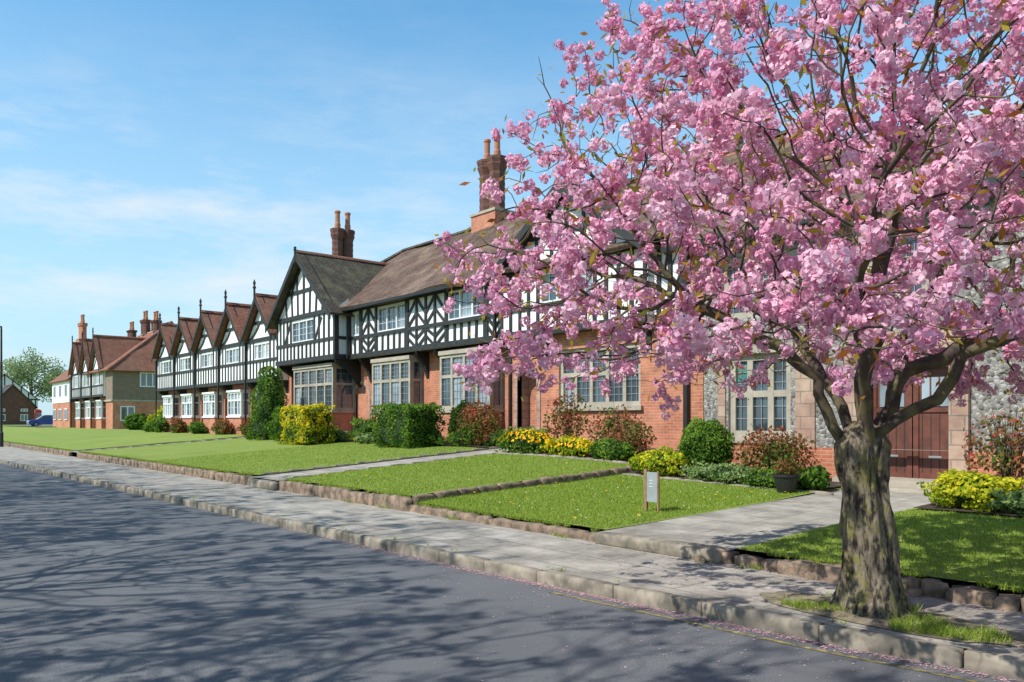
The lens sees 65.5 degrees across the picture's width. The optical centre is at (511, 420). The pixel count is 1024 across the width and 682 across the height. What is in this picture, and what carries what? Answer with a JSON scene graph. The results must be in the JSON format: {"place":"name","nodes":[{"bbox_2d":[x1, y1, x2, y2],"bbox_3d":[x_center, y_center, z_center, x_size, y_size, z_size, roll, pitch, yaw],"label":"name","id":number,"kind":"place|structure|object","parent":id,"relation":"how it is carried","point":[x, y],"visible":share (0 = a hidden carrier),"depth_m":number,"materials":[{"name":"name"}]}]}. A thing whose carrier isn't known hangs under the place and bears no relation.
{"place":"outdoors","nodes":[
{"label":"outdoors","id":0,"kind":"place"},
{"bbox_2d":[3,425,52,426],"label":"side road","id":1,"kind":"structure","parent":0,"point":[30,425],"depth_m":110.63,"materials":[{"name":"asphalt"}]},
{"bbox_2d":[26,415,52,426],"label":"parked car","id":2,"kind":"object","parent":1,"relation":"on","point":[45,419],"visible":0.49,"depth_m":97.13,"materials":[{"name":"blue metal"}]},
{"bbox_2d":[3,424,141,440],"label":"lawn","id":3,"kind":"structure","parent":0,"point":[12,433],"depth_m":61.34,"materials":[{"name":"green plant"}]},
{"bbox_2d":[3,406,34,424],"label":"walls","id":4,"kind":"structure","parent":3,"relation":"on","point":[12,414],"depth_m":143.88,"materials":[{"name":"brick"}]},
{"bbox_2d":[3,384,37,407],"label":"roof","id":5,"kind":"structure","parent":4,"relation":"on","point":[5,388],"depth_m":144.84,"materials":[{"name":"stone"}]},
{"bbox_2d":[3,386,34,406],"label":"gable end","id":6,"kind":"structure","parent":5,"relation":"attached to","point":[13,396],"depth_m":143.83,"materials":[{"name":"brick"}]},
{"bbox_2d":[2,347,66,401],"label":"broadleaf tree","id":7,"kind":"object","parent":3,"relation":"on","point":[23,374],"visible":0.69,"depth_m":200.09,"materials":[{"name":"green plant"}]},
{"bbox_2d":[53,402,75,427],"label":"walls","id":8,"kind":"structure","parent":3,"relation":"on","point":[62,422],"depth_m":84.37,"materials":[{"name":"brick"}]},
{"bbox_2d":[52,379,70,403],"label":"walls","id":9,"kind":"structure","parent":8,"relation":"on","point":[58,399],"depth_m":85.32,"materials":[{"name":"paint"}]},
{"bbox_2d":[48,369,70,383],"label":"roof","id":10,"kind":"structure","parent":9,"relation":"on","point":[64,376],"depth_m":87.06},
{"bbox_2d":[53,384,67,419],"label":"windows","id":11,"kind":"structure","parent":9,"relation":"attached to","point":[60,409],"depth_m":85.70,"materials":[{"name":"white paint"}]},
{"bbox_2d":[53,385,66,418],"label":"windows","id":12,"kind":"structure","parent":11,"relation":"attached to","point":[65,410],"depth_m":85.78,"materials":[{"name":"grey glass"}]},
{"bbox_2d":[68,310,173,428],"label":"white gabled terrace","id":13,"kind":"structure","parent":3,"relation":"on","point":[112,382],"depth_m":71.75,"materials":[{"name":"paint"}]},
{"bbox_2d":[77,323,87,337],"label":"chimney stack","id":14,"kind":"object","parent":13,"relation":"on","point":[82,327],"visible":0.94,"depth_m":84.41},
{"bbox_2d":[74,372,154,420],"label":"window frames","id":15,"kind":"structure","parent":13,"relation":"in","point":[88,404],"depth_m":73.07,"materials":[{"name":"white paint"}]},
{"bbox_2d":[122,412,147,429],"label":"front shrub","id":16,"kind":"object","parent":3,"relation":"on","point":[135,421],"visible":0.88,"depth_m":61.13,"materials":[{"name":"green plant"}]},
{"bbox_2d":[9,431,246,449],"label":"lawn","id":17,"kind":"structure","parent":0,"point":[84,442],"depth_m":41.35,"materials":[{"name":"green plant"}]},
{"bbox_2d":[150,416,168,432],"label":"front shrub","id":18,"kind":"object","parent":17,"relation":"on","point":[159,423],"visible":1,"depth_m":49.58,"materials":[{"name":"green plant"}]},
{"bbox_2d":[169,417,186,432],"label":"front shrub","id":19,"kind":"object","parent":17,"relation":"on","point":[177,425],"visible":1,"depth_m":46.89,"materials":[{"name":"red plant"}]},
{"bbox_2d":[187,421,206,433],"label":"front shrub","id":20,"kind":"object","parent":17,"relation":"on","point":[196,427],"visible":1,"depth_m":44.21,"materials":[{"name":"green plant"}]},
{"bbox_2d":[151,279,288,440],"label":"gabled terrace","id":21,"kind":"structure","parent":17,"relation":"on","point":[209,365],"depth_m":43.64,"materials":[{"name":"paint"}]},
{"bbox_2d":[161,341,268,416],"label":"window frames","id":22,"kind":"structure","parent":21,"relation":"in","point":[242,393],"depth_m":44.06,"materials":[{"name":"white paint"}]},
{"bbox_2d":[210,419,232,434],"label":"front shrub","id":23,"kind":"object","parent":17,"relation":"on","point":[222,427],"visible":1,"depth_m":41.12,"materials":[{"name":"red plant"}]},
{"bbox_2d":[237,420,252,435],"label":"front shrub","id":24,"kind":"object","parent":17,"relation":"on","point":[243,428],"visible":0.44,"depth_m":38.43,"materials":[{"name":"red plant"}]},
{"bbox_2d":[84,438,491,474],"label":"lawn","id":25,"kind":"structure","parent":0,"point":[172,451],"depth_m":26.39,"materials":[{"name":"green plant"}]},
{"bbox_2d":[245,365,288,439],"bbox_3d":[-10.371,-0.775,34.128,1.774,3.227,2.056,0,0,-40],"label":"conical yew","id":26,"kind":"object","parent":25,"relation":"on","point":[269,396],"visible":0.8,"depth_m":33.65,"materials":[{"name":"green plant"}]},
{"bbox_2d":[264,406,287,440],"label":"laurel shrub","id":27,"kind":"object","parent":25,"relation":"on","point":[275,427],"visible":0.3,"depth_m":31.94,"materials":[{"name":"green plant"}]},
{"bbox_2d":[277,402,338,444],"bbox_3d":[-7.508,0.109,29.238,1.537,1.576,2.377,0,0,-40],"label":"golden hedge","id":28,"kind":"object","parent":25,"relation":"on","point":[309,424],"visible":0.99,"depth_m":28.63,"materials":[{"name":"plant"}]},
{"bbox_2d":[261,437,495,447],"bbox_3d":[-5.664,0.708,30.227,2.100,0.095,18.250,0,0,-40],"label":"flower bed","id":29,"kind":"object","parent":25,"relation":"on","point":[448,444],"visible":0.09,"depth_m":23.93,"materials":[{"name":"soil"}]},
{"bbox_2d":[329,428,350,441],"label":"border plants","id":30,"kind":"object","parent":29,"relation":"on","point":[340,435],"visible":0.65,"depth_m":29.60,"materials":[{"name":"green plant"}]},
{"bbox_2d":[347,417,379,442],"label":"laurel shrub","id":31,"kind":"object","parent":29,"relation":"on","point":[365,426],"visible":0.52,"depth_m":28.14,"materials":[{"name":"green plant"}]},
{"bbox_2d":[353,432,375,443],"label":"border plants","id":32,"kind":"object","parent":29,"relation":"on","point":[365,438],"visible":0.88,"depth_m":27.48,"materials":[{"name":"green plant"}]},
{"bbox_2d":[424,432,446,446],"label":"border plants","id":33,"kind":"object","parent":29,"relation":"on","point":[433,439],"visible":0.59,"depth_m":24.39,"materials":[{"name":"green plant"}]},
{"bbox_2d":[444,429,474,446],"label":"border plants","id":34,"kind":"object","parent":29,"relation":"on","point":[455,438],"visible":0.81,"depth_m":23.71,"materials":[{"name":"green plant"}]},
{"bbox_2d":[446,400,476,433],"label":"holly shrub","id":35,"kind":"object","parent":29,"relation":"on","point":[453,422],"visible":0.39,"depth_m":24.41,"materials":[{"name":"green plant"}]},
{"bbox_2d":[456,397,502,445],"bbox_3d":[-0.941,0.026,23.347,0.955,1.508,1.879,0,0,-40],"label":"rose bush","id":36,"kind":"object","parent":29,"relation":"on","point":[476,421],"visible":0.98,"depth_m":23.14,"materials":[{"name":"red plant"}]},
{"bbox_2d":[476,428,507,445],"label":"border plants","id":37,"kind":"object","parent":29,"relation":"on","point":[492,441],"visible":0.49,"depth_m":22.87,"materials":[{"name":"green plant"}]},
{"bbox_2d":[263,446,501,475],"bbox_3d":[-2.952,1.026,20.619,7.191,0.594,0.079,0,0,-40],"label":"path edging","id":38,"kind":"object","parent":25,"relation":"on","point":[342,465],"visible":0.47,"depth_m":20.19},
{"bbox_2d":[370,402,445,447],"bbox_3d":[-3.273,0.115,25.080,1.520,1.460,2.309,0,0,-40],"label":"box hedge","id":39,"kind":"object","parent":25,"relation":"on","point":[407,425],"visible":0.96,"depth_m":24.46,"materials":[{"name":"green plant"}]},
{"bbox_2d":[264,65,838,449],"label":"timber framed terrace","id":40,"kind":"structure","parent":25,"relation":"on","point":[356,338],"depth_m":28.98,"materials":[{"name":"brick"}]},
{"bbox_2d":[292,271,592,342],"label":"window frames","id":41,"kind":"structure","parent":40,"relation":"in","point":[449,294],"depth_m":30.07,"materials":[{"name":"white paint"}]},
{"bbox_2d":[294,343,640,409],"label":"window frames","id":42,"kind":"structure","parent":40,"relation":"in","point":[410,379],"depth_m":27.46,"materials":[{"name":"wood"}]},
{"bbox_2d":[255,448,507,480],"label":"garden path","id":43,"kind":"structure","parent":0,"point":[278,477],"depth_m":19.47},
{"bbox_2d":[287,454,629,494],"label":"lawn","id":44,"kind":"structure","parent":0,"point":[475,480],"depth_m":16.45,"materials":[{"name":"green plant"}]},
{"bbox_2d":[293,452,495,481],"bbox_3d":[-1.929,1.027,19.390,7.194,0.594,0.080,0,0,-40],"label":"path edging","id":45,"kind":"object","parent":44,"relation":"on","point":[386,466],"visible":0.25,"depth_m":18.62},
{"bbox_2d":[506,448,678,461],"bbox_3d":[2.360,0.785,19.701,3.000,0.240,4.900,0,0,-40],"label":"flower bed","id":46,"kind":"object","parent":44,"relation":"on","point":[548,453],"visible":0.12,"depth_m":19.56,"materials":[{"name":"soil"}]},
{"bbox_2d":[494,426,557,453],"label":"wallflower clump","id":47,"kind":"object","parent":46,"relation":"on","point":[524,440],"visible":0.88,"depth_m":19.93,"materials":[{"name":"yellow plant"}]},
{"bbox_2d":[542,388,591,439],"bbox_3d":[1.415,-0.049,20.543,1.018,1.632,1.546,0,0,-40],"label":"rose bush","id":48,"kind":"object","parent":46,"relation":"on","point":[570,414],"visible":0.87,"depth_m":20.41,"materials":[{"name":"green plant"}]},
{"bbox_2d":[540,435,594,456],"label":"wallflower clump","id":49,"kind":"object","parent":46,"relation":"on","point":[564,445],"visible":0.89,"depth_m":18.62,"materials":[{"name":"yellow plant"}]},
{"bbox_2d":[588,437,635,460],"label":"herb clump","id":50,"kind":"object","parent":46,"relation":"on","point":[607,448],"visible":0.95,"depth_m":17.46,"materials":[{"name":"green plant"}]},
{"bbox_2d":[587,400,643,442],"bbox_3d":[2.439,0.163,18.792,0.964,1.324,1.729,0,0,-40],"label":"rose bush","id":51,"kind":"object","parent":46,"relation":"on","point":[610,422],"visible":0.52,"depth_m":18.76,"materials":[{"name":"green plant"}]},
{"bbox_2d":[614,419,656,459],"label":"rose bush","id":52,"kind":"object","parent":46,"relation":"on","point":[632,436],"visible":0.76,"depth_m":17.59,"materials":[{"name":"green plant"}]},
{"bbox_2d":[0,463,1020,681],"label":"road","id":53,"kind":"structure","parent":0,"point":[100,584],"depth_m":6.45,"materials":[{"name":"asphalt"}]},
{"bbox_2d":[206,504,1023,681],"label":"fallen petals","id":54,"kind":"object","parent":53,"relation":"on","point":[754,629],"visible":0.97,"depth_m":6.39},
{"bbox_2d":[549,591,983,681],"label":"yellow line","id":55,"kind":"object","parent":53,"relation":"on","point":[891,664],"visible":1,"depth_m":5.74,"materials":[{"name":"paint"}]},
{"bbox_2d":[0,446,1023,656],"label":"pavement","id":56,"kind":"structure","parent":0,"point":[469,538],"depth_m":9.31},
{"bbox_2d":[0,326,3,446],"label":"street lamp","id":57,"kind":"object","parent":56,"relation":"on","point":[1,410],"visible":0.94,"depth_m":45.33,"materials":[{"name":"metal"}]},
{"bbox_2d":[4,442,71,455],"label":"garden wall","id":58,"kind":"structure","parent":56,"relation":"on","point":[48,450],"depth_m":38.17,"materials":[{"name":"stone"}]},
{"bbox_2d":[77,452,255,484],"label":"garden wall","id":59,"kind":"structure","parent":56,"relation":"on","point":[235,478],"depth_m":22.36,"materials":[{"name":"stone"}]},
{"bbox_2d":[248,478,278,490],"bbox_3d":[-5.403,1.401,17.545,0.302,0.205,1.456,0,0,-40],"label":"path step","id":60,"kind":"object","parent":56,"relation":"on","point":[267,484],"visible":0.79,"depth_m":17.35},
{"bbox_2d":[279,480,412,510],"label":"garden wall","id":61,"kind":"structure","parent":56,"relation":"on","point":[398,502],"depth_m":14.59,"materials":[{"name":"stone"}]},
{"bbox_2d":[409,504,595,541],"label":"garden wall","id":62,"kind":"structure","parent":56,"relation":"on","point":[581,534],"depth_m":11.05,"materials":[{"name":"stone"}]},
{"bbox_2d":[4,441,1023,644],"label":"grass tufts","id":63,"kind":"object","parent":56,"relation":"on","point":[992,635],"visible":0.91,"depth_m":6.33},
{"bbox_2d":[595,531,733,563],"bbox_3d":[1.674,1.419,9.019,0.306,0.161,1.804,0,0,-40],"label":"path step","id":64,"kind":"object","parent":56,"relation":"on","point":[682,549],"visible":0.84,"depth_m":8.87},
{"bbox_2d":[434,0,1023,623],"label":"cherry tree","id":65,"kind":"object","parent":56,"relation":"on","point":[864,310],"visible":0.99,"depth_m":5.73,"materials":[{"name":"pink plant"}]},
{"bbox_2d":[759,591,1023,646],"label":"tree pit","id":66,"kind":"object","parent":56,"relation":"on","point":[1015,637],"visible":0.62,"depth_m":5.90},
{"bbox_2d":[0,0,1023,415],"label":"sky","id":67,"kind":"structure","parent":0,"point":[162,156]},
{"bbox_2d":[30,441,1023,649],"bbox_3d":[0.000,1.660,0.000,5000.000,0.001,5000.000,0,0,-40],"label":"ground","id":68,"kind":"structure","parent":0,"point":[952,581],"depth_m":10.28,"materials":[{"name":"green plant"}]},
{"bbox_2d":[0,459,1023,680],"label":"kerb","id":69,"kind":"structure","parent":68,"relation":"on","point":[986,662],"depth_m":6.71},
{"bbox_2d":[694,548,1023,613],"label":"garden wall","id":70,"kind":"structure","parent":68,"relation":"on","point":[933,587],"depth_m":6.81,"materials":[{"name":"stone"}]},
{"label":"walls","id":71,"kind":"object","parent":68,"relation":"on","visible":0},
{"bbox_2d":[683,254,688,428],"bbox_3d":[3.768,-1.250,17.230,0.090,4.900,0.100,0,0,-40],"label":"drainpipe","id":72,"kind":"object","parent":71,"relation":"attached to","point":[685,405],"depth_m":17.20,"materials":[{"name":"metal"}]},
{"bbox_2d":[689,249,703,423],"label":"quoins","id":73,"kind":"object","parent":71,"relation":"attached to","point":[696,401],"depth_m":17.10,"materials":[{"name":"stone"}]},
{"bbox_2d":[664,108,1023,254],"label":"roof","id":74,"kind":"structure","parent":71,"relation":"on","point":[860,196],"depth_m":16.37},
{"bbox_2d":[661,170,1023,253],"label":"gutter","id":75,"kind":"object","parent":74,"relation":"on","point":[805,221],"visible":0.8,"depth_m":14.80,"materials":[{"name":"metal"}]},
{"bbox_2d":[797,103,1023,167],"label":"ridge tiles","id":76,"kind":"object","parent":74,"relation":"on","point":[827,158],"visible":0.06,"depth_m":17.16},
{"bbox_2d":[421,474,840,529],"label":"lawn","id":77,"kind":"structure","parent":0,"point":[701,512],"depth_m":12.33,"materials":[{"name":"green plant"}]},
{"bbox_2d":[412,466,638,505],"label":"garden wall","id":78,"kind":"structure","parent":77,"relation":"on","point":[547,480],"depth_m":14.52,"materials":[{"name":"stone"}]},
{"bbox_2d":[644,469,659,512],"bbox_3d":[1.975,1.009,11.257,0.040,0.650,0.260,0,0,-40],"label":"garden sign","id":79,"kind":"object","parent":77,"relation":"on","point":[651,486],"visible":0.88,"depth_m":11.24,"materials":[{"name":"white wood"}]},
{"bbox_2d":[496,452,833,494],"bbox_3d":[2.360,1.012,16.648,0.887,0.418,9.601,0,0,-40],"label":"bed edging","id":80,"kind":"object","parent":77,"relation":"on","point":[720,483],"visible":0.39,"depth_m":15.72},
{"bbox_2d":[623,469,840,489],"bbox_3d":[4.308,1.046,15.241,1.900,0.171,4.250,0,0,-40],"label":"flower bed","id":81,"kind":"object","parent":77,"relation":"on","point":[833,484],"visible":0.18,"depth_m":14.88,"materials":[{"name":"soil"}]},
{"bbox_2d":[628,446,692,476],"bbox_3d":[2.913,0.803,15.867,0.961,0.630,1.496,0,0,-40],"label":"euphorbia clump","id":82,"kind":"object","parent":81,"relation":"on","point":[668,461],"visible":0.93,"depth_m":15.57,"materials":[{"name":"yellow plant"}]},
{"bbox_2d":[677,416,734,469],"bbox_3d":[3.794,0.505,15.637,1.098,1.213,1.153,0,0,7],"label":"box ball","id":83,"kind":"object","parent":81,"relation":"on","point":[709,441],"visible":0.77,"depth_m":15.30,"materials":[{"name":"green plant"}]},
{"bbox_2d":[680,460,759,483],"bbox_3d":[3.814,0.942,14.620,0.854,0.427,1.855,0,0,-40],"label":"forget me not clump","id":84,"kind":"object","parent":81,"relation":"on","point":[723,472],"visible":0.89,"depth_m":14.44,"materials":[{"name":"green plant"}]},
{"bbox_2d":[730,424,821,473],"bbox_3d":[4.825,0.578,14.726,0.944,1.114,1.794,0,0,-40],"label":"rose bush","id":85,"kind":"object","parent":81,"relation":"on","point":[783,449],"visible":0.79,"depth_m":14.55,"materials":[{"name":"red plant"}]},
{"bbox_2d":[739,467,818,490],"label":"forget me not clump","id":86,"kind":"object","parent":81,"relation":"on","point":[764,478],"visible":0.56,"depth_m":13.62,"materials":[{"name":"green plant"}]},
{"bbox_2d":[798,465,830,490],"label":"fern tuft","id":87,"kind":"object","parent":81,"relation":"on","point":[822,478],"visible":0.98,"depth_m":13.10,"materials":[{"name":"green plant"}]},
{"bbox_2d":[772,458,799,493],"bbox_3d":[4.472,0.886,13.006,0.434,0.585,0.430,0,0,-40],"label":"plant pot","id":88,"kind":"object","parent":77,"relation":"on","point":[786,479],"visible":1,"depth_m":12.89,"materials":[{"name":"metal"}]},
{"bbox_2d":[600,489,937,550],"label":"garden path","id":89,"kind":"structure","parent":0,"point":[737,527],"depth_m":10.23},
{"bbox_2d":[822,476,937,493],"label":"steps","id":90,"kind":"structure","parent":89,"relation":"on","point":[900,484],"depth_m":13.24,"materials":[{"name":"stone"}]},
{"bbox_2d":[735,508,1023,588],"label":"lawn","id":91,"kind":"structure","parent":0,"point":[934,554],"depth_m":8.29,"materials":[{"name":"green plant"}]},
{"bbox_2d":[156,442,1023,587],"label":"grass","id":92,"kind":"structure","parent":91,"relation":"on","point":[605,502],"depth_m":12.72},
{"bbox_2d":[726,445,1023,491],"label":"plinth","id":93,"kind":"structure","parent":91,"relation":"on","point":[826,455],"depth_m":14.81,"materials":[{"name":"brick"}]},
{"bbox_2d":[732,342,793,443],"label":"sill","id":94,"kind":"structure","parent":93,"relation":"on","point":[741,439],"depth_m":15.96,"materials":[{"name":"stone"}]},
{"bbox_2d":[704,181,1023,452],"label":"walls","id":95,"kind":"structure","parent":93,"relation":"on","point":[983,403],"depth_m":12.92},
{"bbox_2d":[722,222,940,450],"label":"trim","id":96,"kind":"structure","parent":95,"relation":"attached to","point":[761,353],"depth_m":16.52,"materials":[{"name":"stone"}]},
{"bbox_2d":[724,220,956,437],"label":"window frames","id":97,"kind":"structure","parent":96,"relation":"attached to","point":[771,393],"depth_m":16.01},
{"bbox_2d":[737,361,746,389],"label":"glazing","id":98,"kind":"structure","parent":97,"relation":"attached to","point":[744,375],"depth_m":16.38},
{"bbox_2d":[730,233,950,430],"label":"glazing","id":99,"kind":"structure","parent":97,"relation":"attached to","point":[778,403],"depth_m":15.99,"materials":[{"name":"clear glass"}]},
{"bbox_2d":[731,238,950,430],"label":"window bars","id":100,"kind":"object","parent":97,"relation":"attached to","point":[761,406],"depth_m":16.03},
{"bbox_2d":[717,330,969,471],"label":"quoins","id":101,"kind":"object","parent":96,"relation":"attached to","point":[805,414],"visible":0.23,"depth_m":14.47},
{"bbox_2d":[913,502,1023,516],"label":"flower bed","id":102,"kind":"object","parent":91,"relation":"on","point":[937,507],"visible":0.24,"depth_m":10.63,"materials":[{"name":"soil"}]},
{"bbox_2d":[916,468,1023,513],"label":"euphorbia clump","id":103,"kind":"object","parent":102,"relation":"on","point":[962,488],"visible":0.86,"depth_m":10.53,"materials":[{"name":"yellow plant"}]},
{"bbox_2d":[962,406,1023,488],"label":"rose bush","id":104,"kind":"object","parent":102,"relation":"on","point":[1008,460],"visible":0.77,"depth_m":11.61,"materials":[{"name":"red plant"}]},
{"bbox_2d":[984,489,1023,515],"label":"forget me not clump","id":105,"kind":"object","parent":102,"relation":"on","point":[1013,502],"visible":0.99,"depth_m":10.07,"materials":[{"name":"green plant"}]},
{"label":"walls","id":106,"kind":"object","parent":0,"visible":0},
{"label":"upper walls","id":107,"kind":"object","parent":106,"relation":"on","visible":0},
{"bbox_2d":[3,374,39,400],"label":"roof","id":108,"kind":"structure","parent":107,"relation":"on","point":[21,386],"depth_m":161.34,"materials":[{"name":"stone"}]},
{"bbox_2d":[3,375,35,398],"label":"gable end","id":109,"kind":"structure","parent":108,"relation":"attached to","point":[8,381],"depth_m":161.13,"materials":[{"name":"paint"}]},
{"bbox_3d":[6.978,-0.075,13.904,0.500,2.150,1.480,0,0,-40],"label":"porch","id":110,"kind":"object","parent":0,"visible":0},
{"bbox_2d":[872,355,948,478],"bbox_3d":[7.024,-0.075,13.942,0.100,2.150,1.480,0,0,-40],"label":"door","id":111,"kind":"structure","parent":110,"relation":"attached to","point":[913,446],"depth_m":13.85,"materials":[{"name":"brown wood"}]},
{"bbox_2d":[880,377,948,406],"bbox_3d":[7.014,-0.500,13.927,0.015,0.500,1.170,0,0,-40],"label":"window","id":112,"kind":"structure","parent":111,"relation":"attached to","point":[925,388],"depth_m":13.76,"materials":[{"name":"white glass"}]},
{"bbox_2d":[896,412,948,472],"bbox_3d":[7.017,0.375,13.929,0.007,1.050,1.176,0,0,-40],"label":"batten","id":113,"kind":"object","parent":111,"relation":"attached to","point":[922,443],"depth_m":13.70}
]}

